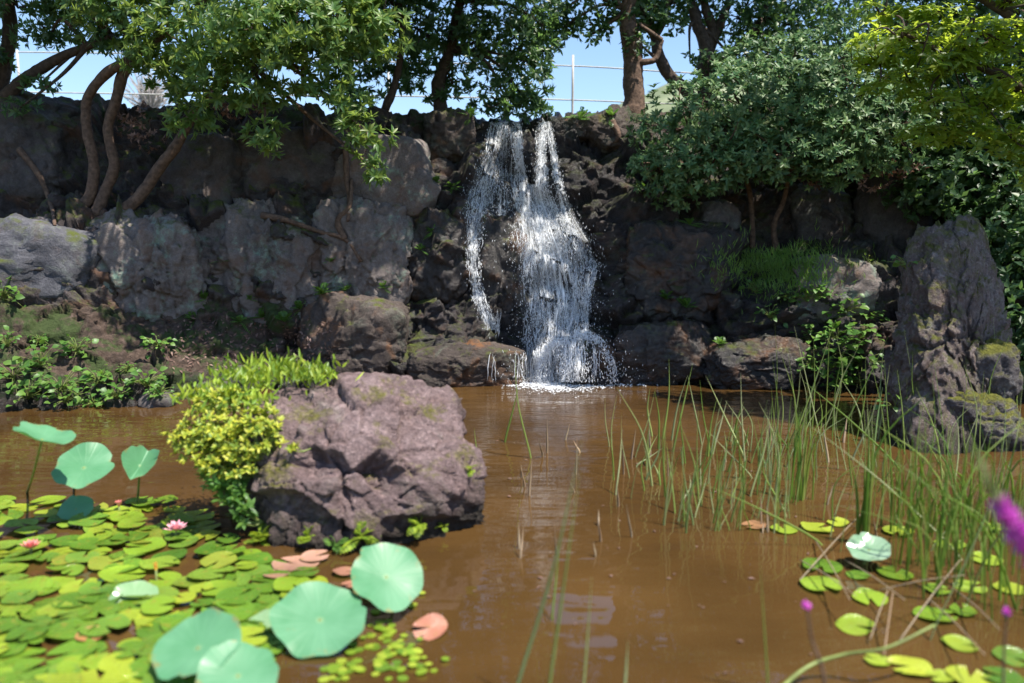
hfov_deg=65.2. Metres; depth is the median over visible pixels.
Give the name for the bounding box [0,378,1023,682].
pond water
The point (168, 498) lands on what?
lily pad
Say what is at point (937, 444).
reed
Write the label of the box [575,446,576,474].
reed
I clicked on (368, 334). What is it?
boulder
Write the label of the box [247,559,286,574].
lily pad
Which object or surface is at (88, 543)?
lily pad
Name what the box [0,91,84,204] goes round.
boulder
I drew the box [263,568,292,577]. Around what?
withered pad
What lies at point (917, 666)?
lily pad
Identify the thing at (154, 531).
lily pad
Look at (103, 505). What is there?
lily pad
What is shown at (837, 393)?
reed
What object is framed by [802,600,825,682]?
loosestrife
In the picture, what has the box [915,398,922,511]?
reed
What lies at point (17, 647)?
lily pad
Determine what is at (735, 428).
reed
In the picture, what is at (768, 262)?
grass
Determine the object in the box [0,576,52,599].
lily pad
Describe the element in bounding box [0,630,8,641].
lily pad
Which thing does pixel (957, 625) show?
fallen stalk
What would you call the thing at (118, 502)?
water lily flower
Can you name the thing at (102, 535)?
lily pad
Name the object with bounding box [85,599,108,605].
lily pad
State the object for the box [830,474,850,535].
reed
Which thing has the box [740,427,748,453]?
reed
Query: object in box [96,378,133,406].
leafy plant
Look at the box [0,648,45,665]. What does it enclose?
lily pad
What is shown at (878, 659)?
lily pad
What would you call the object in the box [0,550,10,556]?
lily pad
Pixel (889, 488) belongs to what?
reed
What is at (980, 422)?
reed
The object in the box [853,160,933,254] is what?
boulder
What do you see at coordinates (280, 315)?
fern
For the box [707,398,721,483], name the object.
reed
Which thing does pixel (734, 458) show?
reed
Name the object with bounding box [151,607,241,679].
lotus leaf
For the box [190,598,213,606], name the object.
lily pad
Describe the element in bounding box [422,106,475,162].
boulder
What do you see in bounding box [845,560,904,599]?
fallen stalk
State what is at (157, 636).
lily pad
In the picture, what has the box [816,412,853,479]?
reed
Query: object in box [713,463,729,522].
reed
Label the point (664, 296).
fern
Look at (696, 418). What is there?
reed
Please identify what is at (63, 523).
lily pad
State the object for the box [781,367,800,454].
reed
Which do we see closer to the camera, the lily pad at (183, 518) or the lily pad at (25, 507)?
the lily pad at (183, 518)
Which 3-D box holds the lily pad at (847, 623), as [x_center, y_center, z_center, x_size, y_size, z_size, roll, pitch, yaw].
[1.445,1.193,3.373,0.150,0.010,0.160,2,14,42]
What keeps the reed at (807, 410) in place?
in the pond water
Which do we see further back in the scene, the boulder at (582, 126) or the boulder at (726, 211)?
the boulder at (582, 126)
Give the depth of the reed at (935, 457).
5.57 m
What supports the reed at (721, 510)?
in the pond water
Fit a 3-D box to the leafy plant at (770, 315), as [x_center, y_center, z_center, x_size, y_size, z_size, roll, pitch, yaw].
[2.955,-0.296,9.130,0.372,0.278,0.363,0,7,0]
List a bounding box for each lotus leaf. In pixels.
[13,421,75,492]
[51,442,114,488]
[57,495,93,519]
[108,580,158,603]
[121,445,158,501]
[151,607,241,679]
[196,640,278,682]
[248,609,271,627]
[269,581,366,657]
[351,542,422,611]
[847,532,890,564]
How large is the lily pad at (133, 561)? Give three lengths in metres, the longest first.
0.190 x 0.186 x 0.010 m
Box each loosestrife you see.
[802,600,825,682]
[972,448,1023,564]
[1002,605,1011,682]
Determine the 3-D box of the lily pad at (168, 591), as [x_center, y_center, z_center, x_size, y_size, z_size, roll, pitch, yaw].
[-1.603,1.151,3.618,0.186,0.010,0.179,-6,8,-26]
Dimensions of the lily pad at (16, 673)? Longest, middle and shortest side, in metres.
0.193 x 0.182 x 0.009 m
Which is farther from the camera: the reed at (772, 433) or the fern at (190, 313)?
the fern at (190, 313)
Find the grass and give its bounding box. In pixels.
[690,218,877,320]
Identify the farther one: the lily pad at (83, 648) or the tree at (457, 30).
the tree at (457, 30)
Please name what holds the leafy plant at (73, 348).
on the cliff
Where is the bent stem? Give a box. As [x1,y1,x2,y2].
[784,624,935,682]
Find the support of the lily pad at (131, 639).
on the pond water
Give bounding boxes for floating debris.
[250,391,812,674]
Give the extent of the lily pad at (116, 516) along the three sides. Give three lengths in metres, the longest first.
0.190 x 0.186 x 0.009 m
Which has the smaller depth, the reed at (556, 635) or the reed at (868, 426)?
the reed at (556, 635)
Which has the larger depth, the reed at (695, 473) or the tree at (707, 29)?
the tree at (707, 29)
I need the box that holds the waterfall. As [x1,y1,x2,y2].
[463,118,653,397]
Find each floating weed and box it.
[318,642,371,682]
[346,633,449,680]
[365,609,396,649]
[408,591,425,606]
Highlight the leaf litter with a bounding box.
[160,315,331,373]
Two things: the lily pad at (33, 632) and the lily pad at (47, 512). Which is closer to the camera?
the lily pad at (33, 632)
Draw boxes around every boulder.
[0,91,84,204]
[0,213,101,300]
[86,207,222,321]
[138,392,179,407]
[160,132,242,216]
[192,197,320,324]
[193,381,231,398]
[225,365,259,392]
[237,126,351,203]
[296,291,409,374]
[311,193,414,304]
[330,133,440,217]
[405,339,525,386]
[407,207,472,303]
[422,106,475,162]
[472,212,533,314]
[555,335,616,384]
[565,114,593,142]
[587,112,633,153]
[612,319,712,384]
[614,218,749,326]
[697,199,740,229]
[701,334,815,389]
[790,182,854,245]
[793,254,882,326]
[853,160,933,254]
[945,389,1023,451]
[975,338,1022,400]
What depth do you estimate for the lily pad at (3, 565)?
3.95 m
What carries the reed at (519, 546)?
in the pond water
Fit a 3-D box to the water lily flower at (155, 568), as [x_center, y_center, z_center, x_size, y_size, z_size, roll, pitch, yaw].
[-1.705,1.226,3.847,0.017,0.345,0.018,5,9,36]
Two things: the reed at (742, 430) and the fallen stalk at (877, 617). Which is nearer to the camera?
the fallen stalk at (877, 617)
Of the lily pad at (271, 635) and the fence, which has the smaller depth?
the lily pad at (271, 635)
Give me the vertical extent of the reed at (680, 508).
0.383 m
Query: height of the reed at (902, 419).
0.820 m
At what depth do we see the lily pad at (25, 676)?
2.93 m
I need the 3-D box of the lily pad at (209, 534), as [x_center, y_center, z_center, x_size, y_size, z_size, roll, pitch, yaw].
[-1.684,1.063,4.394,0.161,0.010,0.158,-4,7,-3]
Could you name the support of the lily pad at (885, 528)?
on the pond water
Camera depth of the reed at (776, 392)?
6.66 m
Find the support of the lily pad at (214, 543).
on the pond water
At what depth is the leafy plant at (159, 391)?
7.96 m
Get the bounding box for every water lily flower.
[20,539,40,553]
[115,500,121,509]
[153,562,157,580]
[164,519,187,534]
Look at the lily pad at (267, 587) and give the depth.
3.80 m
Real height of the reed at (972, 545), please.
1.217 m
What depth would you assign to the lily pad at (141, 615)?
3.45 m
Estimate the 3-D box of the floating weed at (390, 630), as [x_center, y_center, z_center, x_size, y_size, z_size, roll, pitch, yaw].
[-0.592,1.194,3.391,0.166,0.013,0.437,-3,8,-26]
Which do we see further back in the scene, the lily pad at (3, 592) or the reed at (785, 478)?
the reed at (785, 478)
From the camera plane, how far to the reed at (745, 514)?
4.48 m
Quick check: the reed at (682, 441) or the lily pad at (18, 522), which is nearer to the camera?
the lily pad at (18, 522)
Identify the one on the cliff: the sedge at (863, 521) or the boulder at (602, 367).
the boulder at (602, 367)
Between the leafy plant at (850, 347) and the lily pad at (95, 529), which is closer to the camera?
the lily pad at (95, 529)
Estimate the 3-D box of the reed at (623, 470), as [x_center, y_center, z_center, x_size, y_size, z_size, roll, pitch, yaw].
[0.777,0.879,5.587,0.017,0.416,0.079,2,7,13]
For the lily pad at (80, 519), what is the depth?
4.61 m
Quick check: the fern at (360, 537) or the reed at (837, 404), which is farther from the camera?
the reed at (837, 404)
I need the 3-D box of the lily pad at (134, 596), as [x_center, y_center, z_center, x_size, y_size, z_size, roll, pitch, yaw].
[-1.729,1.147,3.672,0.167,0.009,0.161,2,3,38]
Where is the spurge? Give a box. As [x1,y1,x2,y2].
[160,386,310,479]
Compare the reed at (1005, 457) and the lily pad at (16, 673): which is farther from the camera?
the reed at (1005, 457)
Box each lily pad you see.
[0,495,15,504]
[0,499,14,508]
[0,509,23,518]
[0,516,12,524]
[0,540,17,548]
[0,542,48,557]
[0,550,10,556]
[0,563,15,573]
[0,573,29,584]
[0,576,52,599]
[0,581,10,588]
[0,589,6,596]
[0,603,20,611]
[0,604,31,615]
[0,617,19,631]
[0,620,34,643]
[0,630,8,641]
[0,641,27,656]
[0,642,8,652]
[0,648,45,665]
[0,658,49,682]
[0,666,12,673]
[1,563,28,573]
[1,589,37,603]
[2,536,47,550]
[3,550,41,561]
[4,518,38,526]
[5,625,48,639]
[8,504,38,511]
[13,526,42,533]
[13,673,46,682]
[14,679,44,682]
[17,597,54,611]
[20,608,47,619]
[21,672,81,682]
[22,616,51,627]
[27,630,54,643]
[30,495,66,503]
[31,581,60,595]
[32,534,56,539]
[33,509,57,517]
[35,552,61,560]
[37,601,72,616]
[45,546,81,558]
[45,617,97,638]
[45,663,80,673]
[46,514,68,521]
[46,561,72,569]
[46,637,98,664]
[47,618,66,627]
[48,535,80,545]
[50,576,74,587]
[51,590,97,607]
[52,554,79,564]
[56,520,70,526]
[56,655,101,672]
[57,605,93,617]
[59,578,96,593]
[61,564,84,574]
[65,551,99,562]
[68,512,108,525]
[70,537,109,549]
[77,530,112,541]
[78,579,119,594]
[78,603,118,618]
[78,614,130,635]
[80,662,131,682]
[82,586,121,603]
[83,523,112,531]
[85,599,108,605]
[86,652,108,662]
[87,547,111,555]
[88,523,112,533]
[88,556,124,569]
[88,641,107,654]
[92,502,108,511]
[94,508,107,511]
[97,538,127,544]
[97,653,133,671]
[98,565,145,582]
[103,506,129,514]
[103,558,143,573]
[106,528,128,534]
[109,547,146,559]
[110,511,143,520]
[110,531,149,540]
[113,640,144,657]
[116,598,146,613]
[116,637,141,650]
[117,516,147,527]
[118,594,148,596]
[118,609,157,627]
[119,673,142,682]
[123,537,166,554]
[125,496,152,503]
[129,498,160,505]
[129,504,152,511]
[129,656,155,676]
[130,534,162,542]
[131,633,165,655]
[135,528,162,534]
[135,586,179,604]
[136,609,179,626]
[136,614,185,638]
[139,525,158,529]
[139,556,179,568]
[141,596,176,613]
[141,671,184,682]
[149,571,181,587]
[151,548,186,559]
[154,495,177,502]
[154,633,164,644]
[157,522,166,528]
[160,608,207,630]
[161,515,194,525]
[162,526,198,535]
[163,505,185,512]
[164,532,189,539]
[165,621,181,632]
[167,512,188,517]
[168,536,198,547]
[172,576,205,586]
[173,509,213,522]
[173,592,195,602]
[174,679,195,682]
[185,520,220,532]
[187,565,236,578]
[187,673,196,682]
[189,581,212,592]
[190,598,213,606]
[193,530,220,539]
[194,545,225,553]
[198,541,225,549]
[200,551,236,568]
[200,603,221,609]
[201,580,236,595]
[201,600,254,620]
[210,572,236,580]
[214,586,260,603]
[216,533,239,542]
[216,544,245,555]
[226,608,265,627]
[232,564,272,585]
[235,549,261,560]
[235,552,272,565]
[236,561,257,568]
[240,626,267,645]
[244,601,275,621]
[246,570,291,592]
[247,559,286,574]
[251,627,286,647]
[254,590,283,603]
[256,641,283,653]
[266,601,278,608]
[273,576,310,590]
[280,591,289,597]
[291,567,319,575]
[295,576,327,585]
[770,523,797,533]
[800,576,841,590]
[801,522,833,531]
[803,558,842,572]
[827,517,848,525]
[835,613,874,634]
[846,570,869,578]
[852,588,887,605]
[864,653,889,664]
[876,566,913,579]
[882,525,914,534]
[887,655,932,675]
[913,606,957,620]
[924,583,950,593]
[926,669,954,681]
[934,538,965,548]
[941,634,978,651]
[945,665,994,682]
[949,603,976,615]
[953,580,986,592]
[974,551,1003,564]
[983,666,1023,682]
[992,645,1023,666]
[993,581,1023,593]
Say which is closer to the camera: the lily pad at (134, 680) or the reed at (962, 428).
the lily pad at (134, 680)
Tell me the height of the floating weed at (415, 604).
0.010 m
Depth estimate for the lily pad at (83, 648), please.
3.16 m
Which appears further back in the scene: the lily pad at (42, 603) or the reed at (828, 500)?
the reed at (828, 500)
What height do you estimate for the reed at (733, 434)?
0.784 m
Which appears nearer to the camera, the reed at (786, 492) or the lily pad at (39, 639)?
the lily pad at (39, 639)
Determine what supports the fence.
on the ground
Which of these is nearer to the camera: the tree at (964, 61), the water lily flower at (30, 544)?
the water lily flower at (30, 544)
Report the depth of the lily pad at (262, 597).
3.63 m
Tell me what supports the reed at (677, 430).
in the pond water
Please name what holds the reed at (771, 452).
in the pond water
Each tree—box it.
[0,0,143,119]
[52,0,415,218]
[111,70,171,107]
[298,0,566,123]
[508,0,691,114]
[637,0,727,105]
[674,0,896,109]
[842,0,1023,190]
[852,0,1023,388]
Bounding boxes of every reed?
[504,388,518,441]
[515,359,531,457]
[516,442,581,682]
[518,524,520,548]
[520,532,522,558]
[528,461,531,495]
[546,427,547,452]
[548,473,579,682]
[551,552,558,619]
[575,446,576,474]
[583,580,591,682]
[598,521,601,541]
[605,416,609,446]
[610,439,613,479]
[611,401,615,465]
[615,435,621,494]
[617,486,619,506]
[618,390,652,485]
[621,419,629,477]
[622,448,624,473]
[624,644,627,682]
[626,505,632,536]
[630,430,635,458]
[635,388,655,456]
[636,449,660,466]
[640,446,651,490]
[645,440,660,479]
[647,390,652,435]
[647,424,649,458]
[649,428,650,455]
[655,394,659,448]
[658,459,660,484]
[662,373,669,437]
[662,437,665,497]
[662,448,672,524]
[663,430,665,496]
[663,440,675,524]
[666,444,675,512]
[671,378,686,439]
[672,364,692,451]
[677,491,681,520]
[679,409,685,462]
[679,483,690,523]
[680,449,693,524]
[681,427,699,504]
[682,482,684,520]
[685,444,702,532]
[688,378,701,443]
[692,460,697,508]
[693,450,708,485]
[694,476,706,517]
[696,409,699,493]
[699,430,715,483]
[700,386,710,453]
[700,431,705,484]
[700,476,712,506]
[701,423,711,491]
[703,483,822,544]
[705,428,751,477]
[707,379,743,457]
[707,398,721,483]
[707,403,715,456]
[709,474,713,513]
[712,416,732,492]
[712,444,717,498]
[713,402,726,453]
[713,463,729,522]
[714,474,734,530]
[717,453,725,502]
[717,499,719,530]
[719,476,725,529]
[719,497,729,530]
[720,455,727,509]
[722,432,726,470]
[725,459,734,488]
[727,403,748,445]
[728,427,737,471]
[730,462,749,521]
[730,474,741,503]
[731,449,736,501]
[731,465,737,508]
[734,402,743,444]
[736,467,755,527]
[737,417,740,477]
[739,452,744,508]
[739,473,741,529]
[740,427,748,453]
[741,394,744,461]
[741,447,748,482]
[742,405,752,451]
[743,496,750,529]
[750,413,769,496]
[751,426,766,462]
[752,417,758,494]
[758,404,766,484]
[758,451,766,517]
[760,405,776,455]
[760,501,761,523]
[760,566,768,682]
[763,459,777,501]
[764,408,767,489]
[764,412,779,466]
[766,447,771,511]
[767,404,771,462]
[767,419,769,480]
[767,488,775,533]
[767,508,768,531]
[769,421,773,483]
[771,389,776,436]
[772,333,777,435]
[772,359,778,439]
[772,397,798,481]
[772,424,779,499]
[772,445,775,474]
[773,431,789,471]
[773,455,784,524]
[776,412,777,474]
[776,449,778,532]
[778,456,780,492]
[780,390,783,437]
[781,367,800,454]
[784,364,796,451]
[784,424,799,517]
[784,500,785,542]
[785,455,789,520]
[787,402,790,479]
[787,435,793,511]
[789,409,802,444]
[794,327,823,451]
[796,384,807,503]
[798,365,806,435]
[800,328,832,423]
[801,372,822,450]
[802,380,898,468]
[802,405,821,448]
[804,421,962,559]
[809,360,823,439]
[811,361,814,445]
[811,413,835,482]
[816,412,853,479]
[819,396,822,434]
[820,427,827,520]
[822,335,842,435]
[823,427,828,461]
[825,327,829,436]
[827,486,832,504]
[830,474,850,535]
[831,363,843,435]
[831,461,866,520]
[832,352,843,443]
[834,350,856,468]
[836,393,846,469]
[839,348,882,438]
[840,489,854,551]
[842,418,846,442]
[843,382,864,443]
[847,414,852,485]
[851,389,863,465]
[851,393,879,459]
[852,403,871,494]
[855,364,865,443]
[859,376,865,466]
[865,434,867,482]
[867,405,869,470]
[870,359,887,481]
[871,389,878,466]
[873,392,881,449]
[876,465,896,530]
[877,366,889,438]
[878,344,883,429]
[878,423,907,491]
[884,361,891,457]
[888,461,889,507]
[897,372,904,453]
[906,413,925,513]
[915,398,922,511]
[919,395,942,478]
[920,427,944,526]
[923,437,943,474]
[925,367,934,486]
[930,387,1022,639]
[933,356,946,471]
[946,409,967,454]
[947,413,950,479]
[954,416,958,486]
[962,393,965,452]
[963,414,994,498]
[964,366,976,463]
[964,433,985,554]
[979,377,983,452]
[982,391,999,483]
[988,338,1008,394]
[996,408,1005,478]
[1000,394,1021,492]
[1002,423,1006,479]
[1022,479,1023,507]
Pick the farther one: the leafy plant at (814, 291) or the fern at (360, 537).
the leafy plant at (814, 291)
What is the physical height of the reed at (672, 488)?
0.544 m
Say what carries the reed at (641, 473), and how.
in the pond water
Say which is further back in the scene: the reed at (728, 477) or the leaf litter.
the leaf litter
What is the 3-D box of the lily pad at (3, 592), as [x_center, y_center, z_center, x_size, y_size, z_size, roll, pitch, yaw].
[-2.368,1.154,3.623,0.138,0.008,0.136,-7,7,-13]
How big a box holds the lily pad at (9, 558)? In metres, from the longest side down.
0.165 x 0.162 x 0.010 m
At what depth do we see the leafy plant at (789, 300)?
9.12 m
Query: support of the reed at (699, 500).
in the pond water
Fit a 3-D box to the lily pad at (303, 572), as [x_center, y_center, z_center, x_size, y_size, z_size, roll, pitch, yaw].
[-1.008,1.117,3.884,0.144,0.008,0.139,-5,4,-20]
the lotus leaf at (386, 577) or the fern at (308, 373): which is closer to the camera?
the lotus leaf at (386, 577)
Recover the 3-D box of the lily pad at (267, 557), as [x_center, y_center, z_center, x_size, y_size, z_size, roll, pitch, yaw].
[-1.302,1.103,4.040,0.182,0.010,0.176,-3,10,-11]
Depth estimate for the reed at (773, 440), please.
5.76 m
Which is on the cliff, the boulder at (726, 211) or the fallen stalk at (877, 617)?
the boulder at (726, 211)
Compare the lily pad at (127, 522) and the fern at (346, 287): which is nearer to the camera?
the lily pad at (127, 522)
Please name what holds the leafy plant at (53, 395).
on the cliff
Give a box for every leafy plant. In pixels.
[0,276,25,306]
[0,325,21,348]
[0,357,41,393]
[6,372,43,406]
[10,339,59,373]
[27,333,49,345]
[33,366,92,403]
[42,384,89,408]
[55,333,98,357]
[71,364,112,391]
[73,390,108,406]
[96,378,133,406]
[116,361,136,382]
[123,366,167,391]
[140,333,177,358]
[143,378,176,399]
[195,463,263,529]
[739,280,767,302]
[753,303,787,327]
[776,284,804,302]
[788,282,828,304]
[789,323,831,343]
[795,352,833,372]
[801,283,837,305]
[801,307,851,333]
[801,345,859,382]
[806,321,872,370]
[814,319,854,344]
[819,364,855,390]
[822,292,869,319]
[828,350,871,368]
[828,363,866,390]
[839,322,884,347]
[842,348,883,370]
[860,302,889,321]
[873,388,907,411]
[881,249,917,269]
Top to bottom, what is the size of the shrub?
2.803 m
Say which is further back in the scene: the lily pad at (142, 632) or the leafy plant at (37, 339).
the leafy plant at (37, 339)
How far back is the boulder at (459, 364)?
9.09 m
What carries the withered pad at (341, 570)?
on the pond water
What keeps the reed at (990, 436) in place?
in the pond water
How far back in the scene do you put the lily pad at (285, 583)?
3.75 m
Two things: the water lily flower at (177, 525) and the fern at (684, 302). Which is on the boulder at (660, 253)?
the fern at (684, 302)
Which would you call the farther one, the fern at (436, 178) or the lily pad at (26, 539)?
the fern at (436, 178)
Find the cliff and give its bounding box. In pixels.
[0,88,1023,412]
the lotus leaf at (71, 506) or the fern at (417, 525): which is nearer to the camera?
the fern at (417, 525)
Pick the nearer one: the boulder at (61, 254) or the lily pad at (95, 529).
the lily pad at (95, 529)
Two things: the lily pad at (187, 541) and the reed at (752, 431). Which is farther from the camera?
the reed at (752, 431)
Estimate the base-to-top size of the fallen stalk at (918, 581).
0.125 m
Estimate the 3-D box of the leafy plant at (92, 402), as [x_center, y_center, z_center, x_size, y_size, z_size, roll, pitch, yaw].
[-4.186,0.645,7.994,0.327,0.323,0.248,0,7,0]
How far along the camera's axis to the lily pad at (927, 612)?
3.48 m
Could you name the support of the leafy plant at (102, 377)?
on the cliff
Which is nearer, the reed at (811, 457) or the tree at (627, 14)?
the reed at (811, 457)
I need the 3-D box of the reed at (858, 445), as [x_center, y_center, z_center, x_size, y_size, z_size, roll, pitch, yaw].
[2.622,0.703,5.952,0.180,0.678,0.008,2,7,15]
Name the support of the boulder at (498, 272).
on the cliff
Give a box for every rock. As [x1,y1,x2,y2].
[234,372,486,551]
[883,214,1012,454]
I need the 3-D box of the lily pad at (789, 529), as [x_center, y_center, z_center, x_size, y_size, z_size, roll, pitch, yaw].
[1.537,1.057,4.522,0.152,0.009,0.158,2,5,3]
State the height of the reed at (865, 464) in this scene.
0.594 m
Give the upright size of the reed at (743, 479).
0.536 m
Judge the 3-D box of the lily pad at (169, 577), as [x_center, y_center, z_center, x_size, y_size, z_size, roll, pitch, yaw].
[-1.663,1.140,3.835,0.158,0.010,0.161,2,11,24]
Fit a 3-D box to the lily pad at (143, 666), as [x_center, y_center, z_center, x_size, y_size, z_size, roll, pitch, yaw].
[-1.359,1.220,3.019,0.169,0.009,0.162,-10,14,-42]
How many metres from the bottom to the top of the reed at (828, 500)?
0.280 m
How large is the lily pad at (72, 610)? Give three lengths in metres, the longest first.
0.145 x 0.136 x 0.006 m
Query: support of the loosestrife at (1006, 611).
on the pond water
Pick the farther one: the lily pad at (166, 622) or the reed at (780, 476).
the reed at (780, 476)
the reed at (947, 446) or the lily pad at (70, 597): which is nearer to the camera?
the lily pad at (70, 597)
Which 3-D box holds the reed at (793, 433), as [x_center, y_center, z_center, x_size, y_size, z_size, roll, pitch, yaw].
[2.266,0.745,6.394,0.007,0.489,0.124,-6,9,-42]
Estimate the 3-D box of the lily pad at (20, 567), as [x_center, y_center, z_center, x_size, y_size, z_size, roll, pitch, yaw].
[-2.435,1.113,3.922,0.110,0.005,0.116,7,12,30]
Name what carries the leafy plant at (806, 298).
on the cliff
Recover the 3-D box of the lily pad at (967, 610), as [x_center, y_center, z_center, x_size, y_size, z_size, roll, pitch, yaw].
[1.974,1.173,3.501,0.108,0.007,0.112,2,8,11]
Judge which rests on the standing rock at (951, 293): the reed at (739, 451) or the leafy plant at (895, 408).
the leafy plant at (895, 408)
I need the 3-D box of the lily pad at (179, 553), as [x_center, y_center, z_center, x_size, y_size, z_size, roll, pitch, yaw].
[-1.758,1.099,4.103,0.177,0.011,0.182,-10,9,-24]
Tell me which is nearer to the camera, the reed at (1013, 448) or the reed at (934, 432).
the reed at (1013, 448)
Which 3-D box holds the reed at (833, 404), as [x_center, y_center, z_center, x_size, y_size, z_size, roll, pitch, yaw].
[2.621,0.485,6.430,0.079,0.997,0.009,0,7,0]
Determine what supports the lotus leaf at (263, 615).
on the pond water
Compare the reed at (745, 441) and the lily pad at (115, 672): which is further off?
the reed at (745, 441)
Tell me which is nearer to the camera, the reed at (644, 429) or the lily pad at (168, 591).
the lily pad at (168, 591)
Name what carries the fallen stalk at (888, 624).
on the pond water
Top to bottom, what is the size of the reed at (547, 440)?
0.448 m
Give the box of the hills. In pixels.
[619,81,777,113]
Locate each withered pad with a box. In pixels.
[75,625,104,640]
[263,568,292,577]
[272,555,319,569]
[300,550,328,560]
[333,567,351,574]
[341,580,352,587]
[413,613,447,640]
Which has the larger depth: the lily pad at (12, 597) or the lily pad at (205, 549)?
the lily pad at (205, 549)
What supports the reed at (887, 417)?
in the pond water
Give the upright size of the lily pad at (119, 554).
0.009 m
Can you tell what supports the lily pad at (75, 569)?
on the pond water
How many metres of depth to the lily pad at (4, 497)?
5.02 m
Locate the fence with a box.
[15,50,690,113]
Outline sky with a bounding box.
[0,0,1020,121]
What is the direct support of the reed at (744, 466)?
in the pond water
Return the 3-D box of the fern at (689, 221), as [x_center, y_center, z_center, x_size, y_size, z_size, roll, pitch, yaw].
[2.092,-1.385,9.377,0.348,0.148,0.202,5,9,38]
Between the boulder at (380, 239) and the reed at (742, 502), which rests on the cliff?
the boulder at (380, 239)
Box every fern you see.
[169,345,363,414]
[184,311,195,328]
[196,290,207,304]
[230,315,249,332]
[243,294,255,300]
[244,522,270,545]
[247,307,264,318]
[275,311,291,321]
[289,300,304,316]
[296,525,314,543]
[311,282,332,293]
[324,535,348,553]
[337,282,350,290]
[339,521,378,553]
[378,280,392,292]
[407,517,426,538]
[415,243,427,254]
[422,224,434,240]
[432,175,441,182]
[435,523,448,531]
[446,181,462,192]
[457,105,477,124]
[465,465,474,476]
[562,106,596,119]
[604,106,618,126]
[660,289,672,299]
[677,218,703,227]
[677,295,697,307]
[712,336,727,344]
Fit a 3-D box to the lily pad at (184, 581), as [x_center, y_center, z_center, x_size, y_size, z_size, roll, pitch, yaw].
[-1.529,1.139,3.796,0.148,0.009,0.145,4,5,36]
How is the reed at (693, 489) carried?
in the pond water
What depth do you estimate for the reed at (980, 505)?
4.14 m
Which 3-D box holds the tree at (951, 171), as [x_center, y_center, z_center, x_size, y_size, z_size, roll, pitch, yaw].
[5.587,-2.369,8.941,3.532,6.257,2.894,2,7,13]
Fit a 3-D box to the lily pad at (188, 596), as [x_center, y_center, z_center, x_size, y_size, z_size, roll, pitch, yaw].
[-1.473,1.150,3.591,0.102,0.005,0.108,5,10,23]
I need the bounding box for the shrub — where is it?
[623,7,940,250]
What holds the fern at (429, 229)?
on the cliff
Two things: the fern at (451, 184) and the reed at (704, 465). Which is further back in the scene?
the fern at (451, 184)
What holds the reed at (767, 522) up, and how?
in the pond water
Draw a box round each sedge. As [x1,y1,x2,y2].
[789,387,832,502]
[836,399,1023,610]
[851,393,928,534]
[872,422,1023,580]
[873,423,1010,539]
[876,445,1022,548]
[889,415,983,583]
[889,444,1023,621]
[903,405,1023,528]
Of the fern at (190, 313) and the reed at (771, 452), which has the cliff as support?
the fern at (190, 313)
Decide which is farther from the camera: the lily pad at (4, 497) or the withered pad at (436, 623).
the lily pad at (4, 497)
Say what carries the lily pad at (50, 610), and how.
on the pond water
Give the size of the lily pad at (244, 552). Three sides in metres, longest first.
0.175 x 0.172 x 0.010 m
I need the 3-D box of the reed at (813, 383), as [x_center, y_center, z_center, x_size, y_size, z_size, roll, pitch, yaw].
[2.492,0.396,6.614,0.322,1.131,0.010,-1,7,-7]
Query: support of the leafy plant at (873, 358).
attached to the cliff
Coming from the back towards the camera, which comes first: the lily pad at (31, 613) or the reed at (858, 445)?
the reed at (858, 445)
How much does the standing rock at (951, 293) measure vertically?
2.356 m
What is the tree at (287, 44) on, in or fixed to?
on the cliff
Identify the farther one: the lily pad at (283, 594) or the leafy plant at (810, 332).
the leafy plant at (810, 332)
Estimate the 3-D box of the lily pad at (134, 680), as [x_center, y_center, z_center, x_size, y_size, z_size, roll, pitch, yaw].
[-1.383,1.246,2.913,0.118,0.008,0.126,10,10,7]
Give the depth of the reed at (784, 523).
4.33 m
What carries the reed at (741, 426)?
in the pond water
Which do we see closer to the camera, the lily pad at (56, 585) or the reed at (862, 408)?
the lily pad at (56, 585)
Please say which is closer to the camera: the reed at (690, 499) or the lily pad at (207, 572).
the lily pad at (207, 572)
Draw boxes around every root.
[16,147,56,225]
[260,212,362,261]
[335,178,352,240]
[342,149,351,221]
[606,119,620,149]
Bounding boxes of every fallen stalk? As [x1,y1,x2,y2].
[799,515,859,579]
[800,560,855,595]
[815,541,849,599]
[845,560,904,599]
[869,590,887,640]
[880,575,963,590]
[883,592,892,655]
[899,560,959,639]
[930,600,984,654]
[955,590,999,629]
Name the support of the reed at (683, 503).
in the pond water
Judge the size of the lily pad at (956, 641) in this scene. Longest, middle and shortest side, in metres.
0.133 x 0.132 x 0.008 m
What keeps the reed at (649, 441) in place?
in the pond water
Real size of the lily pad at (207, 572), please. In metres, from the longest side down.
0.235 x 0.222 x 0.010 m
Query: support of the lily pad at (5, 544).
on the pond water
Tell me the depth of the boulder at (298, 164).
9.65 m
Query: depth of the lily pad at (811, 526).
4.54 m
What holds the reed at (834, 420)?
in the pond water
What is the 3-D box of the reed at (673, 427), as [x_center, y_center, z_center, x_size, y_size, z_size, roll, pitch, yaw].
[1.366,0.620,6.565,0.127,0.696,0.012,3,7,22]
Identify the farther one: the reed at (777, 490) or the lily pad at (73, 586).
the reed at (777, 490)
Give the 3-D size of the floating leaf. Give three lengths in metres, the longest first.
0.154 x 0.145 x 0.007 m
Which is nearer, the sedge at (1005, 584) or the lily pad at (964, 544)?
the sedge at (1005, 584)
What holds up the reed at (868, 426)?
in the pond water
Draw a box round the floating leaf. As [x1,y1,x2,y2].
[741,520,766,528]

